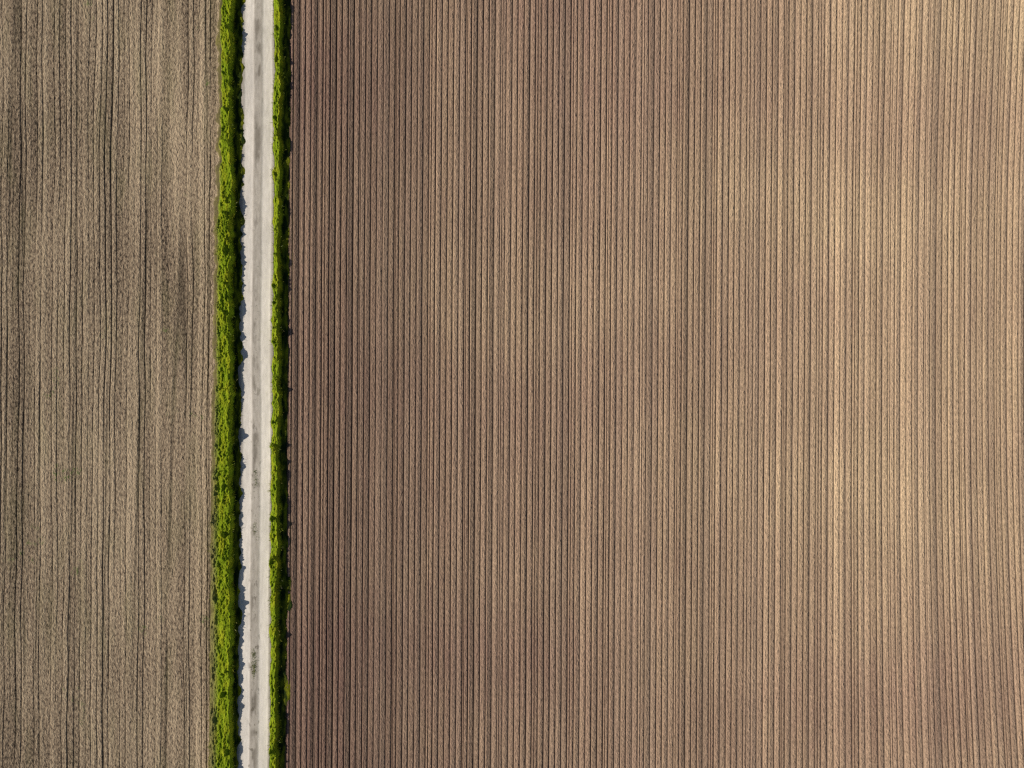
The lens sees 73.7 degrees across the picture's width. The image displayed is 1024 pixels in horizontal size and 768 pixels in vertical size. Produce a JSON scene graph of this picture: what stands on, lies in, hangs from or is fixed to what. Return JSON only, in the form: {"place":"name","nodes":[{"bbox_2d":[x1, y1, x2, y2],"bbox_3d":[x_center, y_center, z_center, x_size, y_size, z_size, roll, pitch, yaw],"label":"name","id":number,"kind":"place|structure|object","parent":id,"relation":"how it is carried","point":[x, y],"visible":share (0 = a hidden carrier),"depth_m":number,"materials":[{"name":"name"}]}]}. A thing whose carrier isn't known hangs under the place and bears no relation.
{"place":"outdoors","nodes":[
{"label":"outdoors","id":0,"kind":"place"},
{"bbox_2d":[0,0,219,767],"bbox_3d":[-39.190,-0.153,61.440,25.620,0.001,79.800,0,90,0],"label":"field","id":1,"kind":"structure","parent":0,"point":[109,155],"depth_m":61.41,"materials":[{"name":"soil"}]},
{"bbox_2d":[207,0,245,767],"bbox_3d":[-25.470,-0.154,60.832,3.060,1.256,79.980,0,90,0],"label":"hedge","id":2,"kind":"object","parent":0,"point":[223,638],"visible":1,"depth_m":60.82,"materials":[{"name":"green plant"}]},
{"bbox_2d":[251,470,256,673],"bbox_3d":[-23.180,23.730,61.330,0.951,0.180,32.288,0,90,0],"label":"track grass","id":3,"kind":"structure","parent":0,"point":[255,534],"depth_m":61.37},
{"bbox_2d":[237,0,274,767],"bbox_3d":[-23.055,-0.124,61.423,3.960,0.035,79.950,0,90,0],"label":"track road","id":4,"kind":"structure","parent":0,"point":[255,325],"depth_m":61.43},
{"bbox_2d":[266,0,293,767],"bbox_3d":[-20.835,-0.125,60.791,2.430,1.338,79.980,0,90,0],"label":"hedge","id":5,"kind":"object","parent":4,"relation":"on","point":[280,100],"visible":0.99,"depth_m":61.16,"materials":[{"name":"green plant"}]},
{"bbox_2d":[285,0,1023,767],"bbox_3d":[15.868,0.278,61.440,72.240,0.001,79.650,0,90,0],"label":"field","id":6,"kind":"structure","parent":0,"point":[655,382],"depth_m":61.39,"materials":[{"name":"soil"}]}
]}

